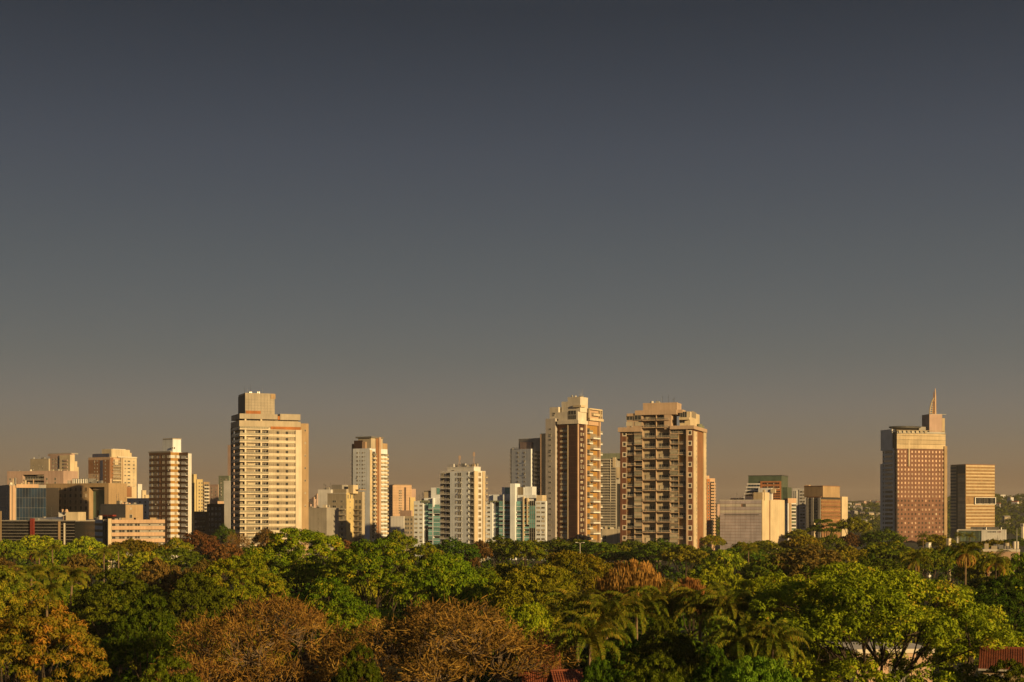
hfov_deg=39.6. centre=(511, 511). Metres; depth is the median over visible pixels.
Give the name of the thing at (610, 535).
concrete block
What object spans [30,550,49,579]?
palm tree
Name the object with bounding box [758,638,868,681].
canopy tree
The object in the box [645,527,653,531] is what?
window
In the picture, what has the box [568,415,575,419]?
window
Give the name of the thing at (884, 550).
round tree
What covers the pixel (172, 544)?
round tree
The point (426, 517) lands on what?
apartment block
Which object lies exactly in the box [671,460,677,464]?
window
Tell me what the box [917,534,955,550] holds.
round tree
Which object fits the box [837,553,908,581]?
round tree
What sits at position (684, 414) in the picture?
window
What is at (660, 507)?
window
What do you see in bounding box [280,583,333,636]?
canopy tree
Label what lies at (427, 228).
sky
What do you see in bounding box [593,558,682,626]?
drooping tree
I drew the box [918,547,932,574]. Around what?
round tree
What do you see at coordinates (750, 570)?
round tree
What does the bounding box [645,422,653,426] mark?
window
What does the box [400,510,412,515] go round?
apartment block
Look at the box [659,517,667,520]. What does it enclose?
window
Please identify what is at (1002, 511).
wood
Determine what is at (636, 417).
window
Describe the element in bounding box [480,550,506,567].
canopy tree
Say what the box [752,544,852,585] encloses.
round tree
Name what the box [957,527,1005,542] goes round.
podium building
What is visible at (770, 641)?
palm tree
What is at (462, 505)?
apartment tower
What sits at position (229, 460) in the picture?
slab block
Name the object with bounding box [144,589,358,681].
bare tree
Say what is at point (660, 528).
window
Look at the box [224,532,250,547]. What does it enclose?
bare tree
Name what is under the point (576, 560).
olive tree
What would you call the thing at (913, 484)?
office tower
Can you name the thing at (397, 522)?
apartment block
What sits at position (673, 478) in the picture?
window
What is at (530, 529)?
window
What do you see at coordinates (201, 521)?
apartment block
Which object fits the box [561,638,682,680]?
canopy tree
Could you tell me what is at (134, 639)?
canopy tree
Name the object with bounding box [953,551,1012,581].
round tree
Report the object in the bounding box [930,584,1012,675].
canopy tree
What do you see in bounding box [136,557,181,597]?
round tree
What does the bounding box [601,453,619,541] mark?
apartment tower
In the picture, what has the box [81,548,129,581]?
round tree
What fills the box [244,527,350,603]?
tall tree
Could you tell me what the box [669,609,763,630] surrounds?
canopy tree
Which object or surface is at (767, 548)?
canopy tree
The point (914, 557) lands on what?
palm tree
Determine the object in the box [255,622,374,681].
canopy tree
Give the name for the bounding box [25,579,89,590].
canopy tree
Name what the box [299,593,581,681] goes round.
bare tree
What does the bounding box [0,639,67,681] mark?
canopy tree
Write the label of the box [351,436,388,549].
apartment tower
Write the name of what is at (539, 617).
spreading tree
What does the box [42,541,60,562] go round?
palm tree
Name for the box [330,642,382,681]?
round tree
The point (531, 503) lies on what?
window
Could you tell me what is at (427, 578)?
spreading tree
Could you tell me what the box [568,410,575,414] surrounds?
window
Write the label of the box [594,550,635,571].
canopy tree
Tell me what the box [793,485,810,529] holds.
office building
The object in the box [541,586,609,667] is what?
palm tree
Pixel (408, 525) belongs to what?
apartment block
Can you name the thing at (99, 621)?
canopy tree
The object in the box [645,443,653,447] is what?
window
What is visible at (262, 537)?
round tree
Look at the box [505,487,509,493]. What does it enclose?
window
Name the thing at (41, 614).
canopy tree
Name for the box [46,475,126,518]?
office building
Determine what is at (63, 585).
canopy tree
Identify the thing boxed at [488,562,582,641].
olive tree
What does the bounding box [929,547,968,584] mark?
round tree
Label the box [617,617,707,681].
round tree
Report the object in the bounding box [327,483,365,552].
apartment block
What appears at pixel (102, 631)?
canopy tree
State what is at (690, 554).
round tree
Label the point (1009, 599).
round tree
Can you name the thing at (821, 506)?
window
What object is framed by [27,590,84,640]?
canopy tree
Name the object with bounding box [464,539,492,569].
round tree
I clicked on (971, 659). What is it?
canopy tree
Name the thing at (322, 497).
apartment block
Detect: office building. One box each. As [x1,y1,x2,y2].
[0,478,58,519]
[0,507,94,570]
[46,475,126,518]
[743,475,791,499]
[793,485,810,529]
[804,486,847,549]
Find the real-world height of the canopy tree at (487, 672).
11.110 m
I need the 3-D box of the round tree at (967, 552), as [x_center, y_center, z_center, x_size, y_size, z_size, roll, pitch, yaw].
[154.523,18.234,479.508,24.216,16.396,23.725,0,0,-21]
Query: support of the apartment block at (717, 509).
on the ground
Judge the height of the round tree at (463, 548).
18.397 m
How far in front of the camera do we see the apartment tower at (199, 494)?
1000.95 m
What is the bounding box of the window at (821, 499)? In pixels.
[821,499,839,500]
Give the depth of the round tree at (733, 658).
163.30 m
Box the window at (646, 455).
[645,454,653,458]
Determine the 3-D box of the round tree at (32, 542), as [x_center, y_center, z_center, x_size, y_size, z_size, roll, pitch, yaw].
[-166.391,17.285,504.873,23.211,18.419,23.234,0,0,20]
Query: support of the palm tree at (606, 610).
on the ground
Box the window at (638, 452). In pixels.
[636,450,641,454]
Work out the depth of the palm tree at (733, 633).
141.03 m
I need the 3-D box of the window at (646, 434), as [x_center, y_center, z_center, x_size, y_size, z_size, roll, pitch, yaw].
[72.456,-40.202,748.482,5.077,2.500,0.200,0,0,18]
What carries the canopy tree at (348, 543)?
on the ground
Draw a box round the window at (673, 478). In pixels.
[671,476,677,480]
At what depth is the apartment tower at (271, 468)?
767.61 m
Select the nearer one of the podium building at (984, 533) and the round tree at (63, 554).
the round tree at (63, 554)
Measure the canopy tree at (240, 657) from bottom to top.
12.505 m
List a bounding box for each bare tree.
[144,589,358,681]
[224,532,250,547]
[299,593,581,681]
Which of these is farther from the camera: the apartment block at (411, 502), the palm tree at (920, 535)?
the apartment block at (411, 502)
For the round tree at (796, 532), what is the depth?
717.43 m
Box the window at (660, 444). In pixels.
[659,443,667,447]
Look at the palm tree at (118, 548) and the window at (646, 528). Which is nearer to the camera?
the palm tree at (118, 548)
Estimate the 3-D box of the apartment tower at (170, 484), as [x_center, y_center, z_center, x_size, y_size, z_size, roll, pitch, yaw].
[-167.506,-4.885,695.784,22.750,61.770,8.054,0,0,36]
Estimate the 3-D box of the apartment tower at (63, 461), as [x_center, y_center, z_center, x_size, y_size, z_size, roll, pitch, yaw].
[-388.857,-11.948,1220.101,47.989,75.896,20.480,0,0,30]
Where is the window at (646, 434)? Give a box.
[645,433,653,437]
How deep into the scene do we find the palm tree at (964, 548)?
239.59 m
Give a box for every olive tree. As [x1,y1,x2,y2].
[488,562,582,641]
[529,549,614,651]
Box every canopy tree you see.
[0,548,29,560]
[0,557,21,571]
[0,564,29,581]
[0,584,48,617]
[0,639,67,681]
[25,577,82,604]
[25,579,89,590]
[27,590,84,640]
[39,607,105,671]
[50,636,155,681]
[67,581,160,606]
[77,596,135,672]
[90,613,185,637]
[103,622,204,680]
[125,641,244,675]
[177,616,290,676]
[228,568,277,615]
[230,544,256,555]
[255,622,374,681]
[263,573,311,618]
[276,558,338,579]
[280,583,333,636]
[318,607,405,658]
[322,578,382,601]
[333,540,351,550]
[364,568,395,609]
[369,570,437,655]
[393,625,496,681]
[399,592,500,655]
[428,642,584,681]
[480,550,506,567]
[484,563,542,593]
[489,560,529,568]
[531,539,553,562]
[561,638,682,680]
[564,539,588,573]
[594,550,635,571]
[601,585,660,634]
[603,622,684,659]
[614,544,631,561]
[616,540,645,561]
[617,611,692,632]
[628,542,662,568]
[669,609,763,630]
[695,545,716,570]
[705,546,765,574]
[730,541,762,551]
[734,554,769,573]
[749,540,785,551]
[755,543,785,553]
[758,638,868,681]
[779,545,808,552]
[783,561,835,579]
[917,591,1023,673]
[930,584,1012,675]
[959,574,1023,591]
[982,580,1023,612]
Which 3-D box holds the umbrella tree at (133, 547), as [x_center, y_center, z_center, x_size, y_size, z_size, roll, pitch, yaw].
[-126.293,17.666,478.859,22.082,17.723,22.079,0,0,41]
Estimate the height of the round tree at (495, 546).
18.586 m
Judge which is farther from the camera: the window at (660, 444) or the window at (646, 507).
the window at (646, 507)
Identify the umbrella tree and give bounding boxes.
[108,538,168,574]
[139,547,212,592]
[681,563,748,645]
[778,535,822,562]
[822,545,866,561]
[978,538,1012,547]
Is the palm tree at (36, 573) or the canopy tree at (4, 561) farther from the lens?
the canopy tree at (4, 561)
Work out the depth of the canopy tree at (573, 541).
588.15 m
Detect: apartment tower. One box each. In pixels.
[30,453,78,478]
[88,449,136,497]
[148,438,191,563]
[192,474,196,537]
[196,479,202,510]
[203,482,209,510]
[218,476,230,500]
[231,384,308,557]
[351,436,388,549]
[439,452,487,559]
[509,433,545,494]
[546,389,603,542]
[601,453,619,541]
[618,394,706,560]
[706,476,715,550]
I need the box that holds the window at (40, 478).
[25,477,43,479]
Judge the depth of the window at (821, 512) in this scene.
911.10 m
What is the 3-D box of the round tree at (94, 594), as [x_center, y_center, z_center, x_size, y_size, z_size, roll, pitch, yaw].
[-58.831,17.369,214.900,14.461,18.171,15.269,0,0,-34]
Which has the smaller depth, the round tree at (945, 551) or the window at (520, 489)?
the round tree at (945, 551)
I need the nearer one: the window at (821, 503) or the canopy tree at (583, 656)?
the canopy tree at (583, 656)
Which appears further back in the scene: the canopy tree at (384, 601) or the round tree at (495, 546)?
the round tree at (495, 546)
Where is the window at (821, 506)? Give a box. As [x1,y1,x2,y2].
[821,506,839,507]
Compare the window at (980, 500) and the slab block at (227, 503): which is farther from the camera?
the window at (980, 500)
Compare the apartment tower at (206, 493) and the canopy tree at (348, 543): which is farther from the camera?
the apartment tower at (206, 493)
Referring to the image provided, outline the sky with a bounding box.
[0,0,1023,515]
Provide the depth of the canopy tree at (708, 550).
505.57 m
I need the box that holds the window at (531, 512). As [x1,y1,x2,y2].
[529,510,535,514]
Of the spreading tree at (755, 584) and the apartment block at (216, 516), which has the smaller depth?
the spreading tree at (755, 584)
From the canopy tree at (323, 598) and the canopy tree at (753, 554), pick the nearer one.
the canopy tree at (323, 598)
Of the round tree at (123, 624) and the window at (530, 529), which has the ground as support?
the round tree at (123, 624)
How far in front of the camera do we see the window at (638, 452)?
750.28 m
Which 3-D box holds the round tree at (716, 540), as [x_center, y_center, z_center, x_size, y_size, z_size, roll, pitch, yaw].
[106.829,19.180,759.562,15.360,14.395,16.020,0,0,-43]
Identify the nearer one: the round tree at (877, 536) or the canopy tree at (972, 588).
the canopy tree at (972, 588)
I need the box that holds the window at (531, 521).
[529,519,535,523]
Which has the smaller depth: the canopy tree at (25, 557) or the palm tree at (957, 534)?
the canopy tree at (25, 557)
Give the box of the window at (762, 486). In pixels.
[762,486,778,487]
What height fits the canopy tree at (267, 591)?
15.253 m
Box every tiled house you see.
[518,644,560,681]
[546,669,583,681]
[978,646,1023,681]
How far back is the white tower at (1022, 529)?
1251.47 m
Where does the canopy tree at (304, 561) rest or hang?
on the ground
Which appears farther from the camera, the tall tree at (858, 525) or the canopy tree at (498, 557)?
the tall tree at (858, 525)
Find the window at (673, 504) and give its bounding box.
[671,502,677,506]
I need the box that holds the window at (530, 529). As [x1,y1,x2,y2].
[529,528,535,532]
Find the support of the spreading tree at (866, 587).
on the ground
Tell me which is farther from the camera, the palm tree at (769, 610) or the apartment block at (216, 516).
the apartment block at (216, 516)
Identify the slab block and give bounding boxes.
[224,481,230,533]
[228,445,234,540]
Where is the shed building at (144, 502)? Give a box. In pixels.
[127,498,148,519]
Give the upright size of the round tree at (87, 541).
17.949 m
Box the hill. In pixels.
[715,498,1023,533]
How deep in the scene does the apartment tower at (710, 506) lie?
951.07 m
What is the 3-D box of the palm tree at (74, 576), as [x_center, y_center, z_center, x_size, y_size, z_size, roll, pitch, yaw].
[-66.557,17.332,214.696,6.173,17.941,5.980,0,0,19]
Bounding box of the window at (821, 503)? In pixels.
[821,503,839,504]
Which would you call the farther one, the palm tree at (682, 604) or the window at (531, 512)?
the window at (531, 512)
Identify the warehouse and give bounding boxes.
[974,532,1019,575]
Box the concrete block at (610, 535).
[602,526,619,543]
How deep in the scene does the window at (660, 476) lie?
746.26 m
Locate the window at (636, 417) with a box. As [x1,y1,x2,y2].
[634,415,640,419]
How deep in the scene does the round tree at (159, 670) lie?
127.49 m
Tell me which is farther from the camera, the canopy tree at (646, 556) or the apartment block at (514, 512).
the apartment block at (514, 512)
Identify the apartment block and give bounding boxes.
[7,469,77,484]
[86,512,164,570]
[99,494,142,519]
[137,484,141,497]
[141,490,145,497]
[194,511,208,552]
[207,504,223,546]
[210,484,218,503]
[309,497,315,507]
[309,502,338,557]
[318,484,332,507]
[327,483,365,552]
[391,516,404,552]
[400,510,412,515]
[404,516,413,551]
[409,497,414,515]
[414,488,439,555]
[486,483,546,559]
[715,504,719,518]
[784,498,795,539]
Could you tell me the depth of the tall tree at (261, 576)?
221.95 m
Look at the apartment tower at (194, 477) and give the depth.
1010.95 m
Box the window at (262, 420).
[262,420,297,421]
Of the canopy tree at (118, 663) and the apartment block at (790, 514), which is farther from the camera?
the apartment block at (790, 514)
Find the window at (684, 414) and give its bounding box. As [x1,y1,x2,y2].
[680,412,686,416]
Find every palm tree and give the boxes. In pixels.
[0,571,35,681]
[11,565,51,601]
[27,578,68,676]
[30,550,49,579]
[31,562,69,675]
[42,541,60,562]
[50,567,91,612]
[93,546,111,587]
[110,544,128,567]
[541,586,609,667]
[551,610,630,681]
[562,594,649,647]
[595,587,678,640]
[621,578,698,636]
[664,582,736,650]
[683,581,760,660]
[698,614,784,662]
[714,589,792,660]
[736,619,813,668]
[737,542,758,561]
[898,550,933,643]
[915,531,931,570]
[946,541,983,584]
[953,531,963,566]
[964,532,976,541]
[976,549,1011,594]
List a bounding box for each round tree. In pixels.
[0,538,27,561]
[16,534,71,565]
[36,546,80,566]
[53,552,104,585]
[66,536,105,556]
[66,567,169,676]
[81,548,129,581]
[102,592,189,681]
[117,551,171,575]
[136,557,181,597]
[139,654,203,681]
[151,570,233,665]
[163,536,193,566]
[175,559,223,613]
[182,530,221,556]
[204,542,244,590]
[212,523,235,545]
[250,528,277,550]
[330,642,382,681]
[378,529,418,566]
[405,541,445,569]
[421,537,480,561]
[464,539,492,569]
[482,534,534,564]
[500,539,548,567]
[527,537,571,561]
[565,540,634,568]
[580,656,621,681]
[584,634,655,681]
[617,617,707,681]
[621,652,684,681]
[625,538,691,576]
[651,633,720,681]
[655,545,709,576]
[684,642,733,681]
[699,534,727,549]
[700,549,747,582]
[718,621,751,666]
[721,655,801,681]
[738,554,791,579]
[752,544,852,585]
[781,529,814,538]
[817,533,847,549]
[834,532,863,547]
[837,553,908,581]
[853,527,908,557]
[858,540,919,567]
[900,547,954,601]
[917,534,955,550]
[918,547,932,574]
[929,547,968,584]
[931,545,954,580]
[935,597,1003,681]
[943,543,983,577]
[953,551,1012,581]
[970,575,1023,642]
[976,658,1023,681]
[980,628,1023,674]
[992,552,1023,577]
[1001,537,1023,549]
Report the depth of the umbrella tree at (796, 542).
557.87 m
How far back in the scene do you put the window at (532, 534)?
764.61 m
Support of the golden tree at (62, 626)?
on the ground
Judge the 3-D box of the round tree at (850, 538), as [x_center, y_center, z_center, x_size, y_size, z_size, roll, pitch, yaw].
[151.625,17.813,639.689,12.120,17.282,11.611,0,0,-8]
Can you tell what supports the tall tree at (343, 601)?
on the ground
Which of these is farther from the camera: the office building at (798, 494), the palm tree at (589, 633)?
the office building at (798, 494)
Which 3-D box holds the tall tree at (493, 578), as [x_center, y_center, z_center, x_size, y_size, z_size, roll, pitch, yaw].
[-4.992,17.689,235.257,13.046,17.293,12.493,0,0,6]
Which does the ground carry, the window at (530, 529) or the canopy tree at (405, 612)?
the canopy tree at (405, 612)
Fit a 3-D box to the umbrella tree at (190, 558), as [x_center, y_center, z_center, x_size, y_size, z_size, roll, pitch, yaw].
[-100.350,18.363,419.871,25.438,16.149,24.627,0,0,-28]
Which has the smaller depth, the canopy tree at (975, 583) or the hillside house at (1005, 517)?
the canopy tree at (975, 583)
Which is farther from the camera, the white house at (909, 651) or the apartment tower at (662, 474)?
the apartment tower at (662, 474)
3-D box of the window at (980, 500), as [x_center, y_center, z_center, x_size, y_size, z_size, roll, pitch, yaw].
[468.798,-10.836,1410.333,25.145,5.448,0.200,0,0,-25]
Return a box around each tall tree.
[192,554,290,672]
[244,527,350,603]
[279,577,380,668]
[320,537,424,666]
[444,566,518,620]
[833,517,872,546]
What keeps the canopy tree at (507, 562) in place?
on the ground
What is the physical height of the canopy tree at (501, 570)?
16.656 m
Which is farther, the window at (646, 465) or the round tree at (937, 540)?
the window at (646, 465)
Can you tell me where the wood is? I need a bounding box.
[715,493,1023,535]
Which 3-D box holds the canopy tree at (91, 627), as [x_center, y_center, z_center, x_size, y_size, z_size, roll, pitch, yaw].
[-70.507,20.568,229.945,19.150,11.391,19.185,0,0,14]
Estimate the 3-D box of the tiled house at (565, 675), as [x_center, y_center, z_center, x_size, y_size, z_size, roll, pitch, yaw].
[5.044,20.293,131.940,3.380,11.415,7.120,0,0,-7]
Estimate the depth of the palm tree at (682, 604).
159.05 m
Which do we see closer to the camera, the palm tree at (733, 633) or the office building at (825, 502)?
the palm tree at (733, 633)
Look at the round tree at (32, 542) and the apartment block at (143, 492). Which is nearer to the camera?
the round tree at (32, 542)
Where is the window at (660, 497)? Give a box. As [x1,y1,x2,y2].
[659,496,667,499]
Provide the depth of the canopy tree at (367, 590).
271.44 m
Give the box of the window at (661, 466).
[659,464,667,468]
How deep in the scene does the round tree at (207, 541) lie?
537.66 m
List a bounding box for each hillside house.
[850,510,857,516]
[866,512,873,519]
[1002,516,1009,523]
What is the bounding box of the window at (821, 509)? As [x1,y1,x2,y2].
[821,509,839,510]
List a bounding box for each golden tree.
[0,570,34,681]
[0,588,111,681]
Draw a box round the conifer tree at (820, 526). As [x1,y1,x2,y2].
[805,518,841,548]
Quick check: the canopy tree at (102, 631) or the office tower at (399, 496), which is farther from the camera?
the office tower at (399, 496)
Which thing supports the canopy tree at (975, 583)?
on the ground
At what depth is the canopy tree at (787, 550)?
585.70 m
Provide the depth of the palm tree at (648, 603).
159.43 m
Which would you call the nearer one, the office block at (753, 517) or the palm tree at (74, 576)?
the palm tree at (74, 576)
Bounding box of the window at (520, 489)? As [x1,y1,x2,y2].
[518,487,522,494]
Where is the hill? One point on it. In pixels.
(1015, 521)
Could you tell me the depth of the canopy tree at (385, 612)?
222.44 m
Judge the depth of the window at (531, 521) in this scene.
764.61 m
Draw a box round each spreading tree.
[392,551,490,617]
[490,601,559,681]
[712,571,825,631]
[723,561,1023,681]
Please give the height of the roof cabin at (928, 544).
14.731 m
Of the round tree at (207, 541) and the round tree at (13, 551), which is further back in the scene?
the round tree at (207, 541)
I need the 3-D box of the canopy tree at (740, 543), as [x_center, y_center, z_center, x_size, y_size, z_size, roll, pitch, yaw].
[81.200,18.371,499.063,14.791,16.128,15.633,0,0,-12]
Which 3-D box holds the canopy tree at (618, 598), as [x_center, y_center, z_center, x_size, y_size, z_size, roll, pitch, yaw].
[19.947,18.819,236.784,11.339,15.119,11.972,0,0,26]
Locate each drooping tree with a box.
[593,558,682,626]
[676,576,712,637]
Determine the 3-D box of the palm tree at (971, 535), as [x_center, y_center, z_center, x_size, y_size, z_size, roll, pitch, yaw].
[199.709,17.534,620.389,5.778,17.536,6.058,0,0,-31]
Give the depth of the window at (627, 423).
750.37 m
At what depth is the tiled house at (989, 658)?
140.89 m
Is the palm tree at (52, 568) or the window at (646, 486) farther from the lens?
the window at (646, 486)
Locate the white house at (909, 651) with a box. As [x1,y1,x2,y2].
[790,642,934,681]
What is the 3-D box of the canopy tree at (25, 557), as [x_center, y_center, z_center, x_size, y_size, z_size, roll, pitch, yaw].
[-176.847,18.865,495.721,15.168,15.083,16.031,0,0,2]
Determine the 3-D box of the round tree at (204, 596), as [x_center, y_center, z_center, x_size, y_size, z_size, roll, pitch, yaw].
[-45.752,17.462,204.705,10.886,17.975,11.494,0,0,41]
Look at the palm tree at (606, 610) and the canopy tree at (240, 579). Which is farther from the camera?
the canopy tree at (240, 579)
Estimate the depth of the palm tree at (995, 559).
249.64 m
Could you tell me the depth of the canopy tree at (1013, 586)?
266.66 m
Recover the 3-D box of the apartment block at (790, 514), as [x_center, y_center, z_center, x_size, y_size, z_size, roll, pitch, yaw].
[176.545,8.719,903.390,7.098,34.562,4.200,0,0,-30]
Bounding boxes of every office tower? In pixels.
[388,485,415,534]
[880,388,947,541]
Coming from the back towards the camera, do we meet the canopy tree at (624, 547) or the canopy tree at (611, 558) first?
the canopy tree at (624, 547)
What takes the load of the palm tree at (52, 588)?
on the ground
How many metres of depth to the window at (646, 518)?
748.72 m
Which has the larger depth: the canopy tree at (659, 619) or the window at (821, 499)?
the window at (821, 499)
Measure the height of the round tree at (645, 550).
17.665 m
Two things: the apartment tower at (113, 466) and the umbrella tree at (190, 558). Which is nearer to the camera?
the umbrella tree at (190, 558)
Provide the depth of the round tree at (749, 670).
111.15 m
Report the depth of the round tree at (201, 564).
288.55 m
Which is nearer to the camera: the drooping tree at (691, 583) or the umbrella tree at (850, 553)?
the drooping tree at (691, 583)
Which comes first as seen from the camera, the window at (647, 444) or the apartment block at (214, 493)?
the window at (647, 444)
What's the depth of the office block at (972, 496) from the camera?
1408.61 m
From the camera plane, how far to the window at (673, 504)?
744.35 m
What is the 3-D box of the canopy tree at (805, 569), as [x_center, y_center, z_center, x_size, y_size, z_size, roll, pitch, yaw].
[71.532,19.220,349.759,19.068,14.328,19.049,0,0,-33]
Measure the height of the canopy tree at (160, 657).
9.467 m
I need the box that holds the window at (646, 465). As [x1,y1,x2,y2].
[645,464,653,468]
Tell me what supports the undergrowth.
on the ground
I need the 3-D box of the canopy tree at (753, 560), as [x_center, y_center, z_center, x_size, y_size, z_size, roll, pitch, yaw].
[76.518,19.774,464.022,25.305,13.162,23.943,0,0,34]
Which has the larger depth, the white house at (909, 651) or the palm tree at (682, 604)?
the white house at (909, 651)
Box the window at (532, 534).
[529,532,535,536]
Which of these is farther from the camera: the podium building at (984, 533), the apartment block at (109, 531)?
the podium building at (984, 533)
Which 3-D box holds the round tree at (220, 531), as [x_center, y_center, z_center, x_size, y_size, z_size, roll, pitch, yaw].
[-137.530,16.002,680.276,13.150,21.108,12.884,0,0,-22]
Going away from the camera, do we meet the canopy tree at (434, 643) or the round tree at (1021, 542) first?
the canopy tree at (434, 643)
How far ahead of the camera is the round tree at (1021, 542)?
798.58 m
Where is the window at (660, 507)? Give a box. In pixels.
[659,506,667,510]
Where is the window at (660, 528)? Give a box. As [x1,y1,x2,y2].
[659,527,667,531]
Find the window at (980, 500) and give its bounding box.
[978,498,993,503]
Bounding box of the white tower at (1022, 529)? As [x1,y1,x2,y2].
[1020,523,1023,539]
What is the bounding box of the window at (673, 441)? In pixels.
[671,439,677,443]
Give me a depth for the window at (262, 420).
771.73 m
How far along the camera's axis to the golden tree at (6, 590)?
167.71 m
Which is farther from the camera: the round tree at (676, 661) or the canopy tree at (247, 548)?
the canopy tree at (247, 548)
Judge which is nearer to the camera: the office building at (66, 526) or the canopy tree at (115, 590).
the canopy tree at (115, 590)
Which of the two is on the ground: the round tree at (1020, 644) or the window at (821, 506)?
the round tree at (1020, 644)
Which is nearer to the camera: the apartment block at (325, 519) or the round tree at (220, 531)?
the round tree at (220, 531)
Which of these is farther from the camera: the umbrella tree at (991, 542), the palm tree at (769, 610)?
the umbrella tree at (991, 542)
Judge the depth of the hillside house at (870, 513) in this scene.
2095.93 m
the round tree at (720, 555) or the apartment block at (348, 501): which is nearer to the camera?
the round tree at (720, 555)
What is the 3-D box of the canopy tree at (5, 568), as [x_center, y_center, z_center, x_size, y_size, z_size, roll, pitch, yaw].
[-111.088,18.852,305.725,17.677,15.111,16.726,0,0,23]
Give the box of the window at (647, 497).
[645,496,653,499]
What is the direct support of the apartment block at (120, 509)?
on the ground
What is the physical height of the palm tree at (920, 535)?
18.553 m
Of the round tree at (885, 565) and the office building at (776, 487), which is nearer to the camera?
the round tree at (885, 565)
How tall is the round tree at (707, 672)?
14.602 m
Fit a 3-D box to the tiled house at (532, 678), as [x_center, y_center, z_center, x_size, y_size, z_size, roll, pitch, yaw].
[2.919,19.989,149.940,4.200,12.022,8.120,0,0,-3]
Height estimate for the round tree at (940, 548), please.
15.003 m
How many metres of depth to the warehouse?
432.88 m
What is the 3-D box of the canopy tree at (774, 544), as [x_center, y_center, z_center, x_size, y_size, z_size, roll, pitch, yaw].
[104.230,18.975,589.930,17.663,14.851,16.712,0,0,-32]
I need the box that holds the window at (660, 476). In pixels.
[659,475,667,479]
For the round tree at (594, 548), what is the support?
on the ground
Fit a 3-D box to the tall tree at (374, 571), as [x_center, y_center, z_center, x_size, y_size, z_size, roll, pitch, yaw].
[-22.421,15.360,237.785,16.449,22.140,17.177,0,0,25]
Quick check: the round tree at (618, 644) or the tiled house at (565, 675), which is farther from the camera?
the round tree at (618, 644)
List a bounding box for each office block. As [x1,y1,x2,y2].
[720,490,784,553]
[950,464,995,537]
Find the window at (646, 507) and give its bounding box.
[645,506,653,510]
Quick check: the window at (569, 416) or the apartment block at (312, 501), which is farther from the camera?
the apartment block at (312, 501)
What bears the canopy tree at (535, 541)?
on the ground
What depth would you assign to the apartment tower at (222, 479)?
902.08 m
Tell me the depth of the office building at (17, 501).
745.78 m
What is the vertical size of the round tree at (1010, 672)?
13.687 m
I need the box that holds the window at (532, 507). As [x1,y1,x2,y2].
[529,505,535,509]
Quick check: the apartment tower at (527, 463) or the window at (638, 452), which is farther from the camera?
the apartment tower at (527, 463)
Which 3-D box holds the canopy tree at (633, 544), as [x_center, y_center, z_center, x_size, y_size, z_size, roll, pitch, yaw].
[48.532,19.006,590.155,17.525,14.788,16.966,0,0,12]
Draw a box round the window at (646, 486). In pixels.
[645,485,653,489]
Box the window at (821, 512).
[821,512,839,513]
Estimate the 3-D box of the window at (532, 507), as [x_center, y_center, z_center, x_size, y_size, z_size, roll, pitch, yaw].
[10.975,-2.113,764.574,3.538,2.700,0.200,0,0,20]
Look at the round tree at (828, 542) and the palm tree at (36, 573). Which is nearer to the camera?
the palm tree at (36, 573)
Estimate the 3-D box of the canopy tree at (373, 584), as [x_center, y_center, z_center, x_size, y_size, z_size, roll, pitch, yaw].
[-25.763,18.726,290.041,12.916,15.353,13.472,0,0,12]
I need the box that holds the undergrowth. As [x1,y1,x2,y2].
[0,549,1023,681]
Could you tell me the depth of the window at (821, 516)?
908.66 m
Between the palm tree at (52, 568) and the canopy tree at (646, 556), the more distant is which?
the canopy tree at (646, 556)
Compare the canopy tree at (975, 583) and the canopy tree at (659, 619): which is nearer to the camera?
the canopy tree at (659, 619)
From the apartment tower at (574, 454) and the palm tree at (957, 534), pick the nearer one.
the palm tree at (957, 534)
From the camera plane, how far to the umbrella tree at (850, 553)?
426.53 m
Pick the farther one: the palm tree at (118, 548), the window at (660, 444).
the window at (660, 444)
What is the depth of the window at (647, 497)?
748.54 m
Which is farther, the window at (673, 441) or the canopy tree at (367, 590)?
the window at (673, 441)
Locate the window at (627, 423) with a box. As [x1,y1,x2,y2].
[626,422,632,426]
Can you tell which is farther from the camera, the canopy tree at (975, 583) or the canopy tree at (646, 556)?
the canopy tree at (646, 556)
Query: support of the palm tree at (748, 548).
on the ground
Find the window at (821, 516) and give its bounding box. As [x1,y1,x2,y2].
[821,516,839,517]
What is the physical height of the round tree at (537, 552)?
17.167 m
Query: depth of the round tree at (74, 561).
328.74 m
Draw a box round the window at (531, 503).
[529,501,535,505]
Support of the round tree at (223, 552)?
on the ground
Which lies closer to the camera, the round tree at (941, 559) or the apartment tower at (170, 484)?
the round tree at (941, 559)
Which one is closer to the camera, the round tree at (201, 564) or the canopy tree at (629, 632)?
the canopy tree at (629, 632)
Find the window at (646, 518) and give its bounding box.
[645,517,653,520]
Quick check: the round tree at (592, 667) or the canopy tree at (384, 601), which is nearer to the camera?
the round tree at (592, 667)
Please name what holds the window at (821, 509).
in the office building at (825, 502)
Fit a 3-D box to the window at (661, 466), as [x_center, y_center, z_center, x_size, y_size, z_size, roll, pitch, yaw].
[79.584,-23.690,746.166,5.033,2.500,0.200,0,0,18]
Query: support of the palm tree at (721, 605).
on the ground
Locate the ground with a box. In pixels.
[2,516,1023,681]
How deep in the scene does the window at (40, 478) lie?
959.50 m
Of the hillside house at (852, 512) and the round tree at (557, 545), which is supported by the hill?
the hillside house at (852, 512)
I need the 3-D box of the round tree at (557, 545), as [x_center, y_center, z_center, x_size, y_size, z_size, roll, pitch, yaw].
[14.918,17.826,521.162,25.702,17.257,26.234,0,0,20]
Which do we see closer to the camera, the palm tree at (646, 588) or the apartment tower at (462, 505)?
the palm tree at (646, 588)

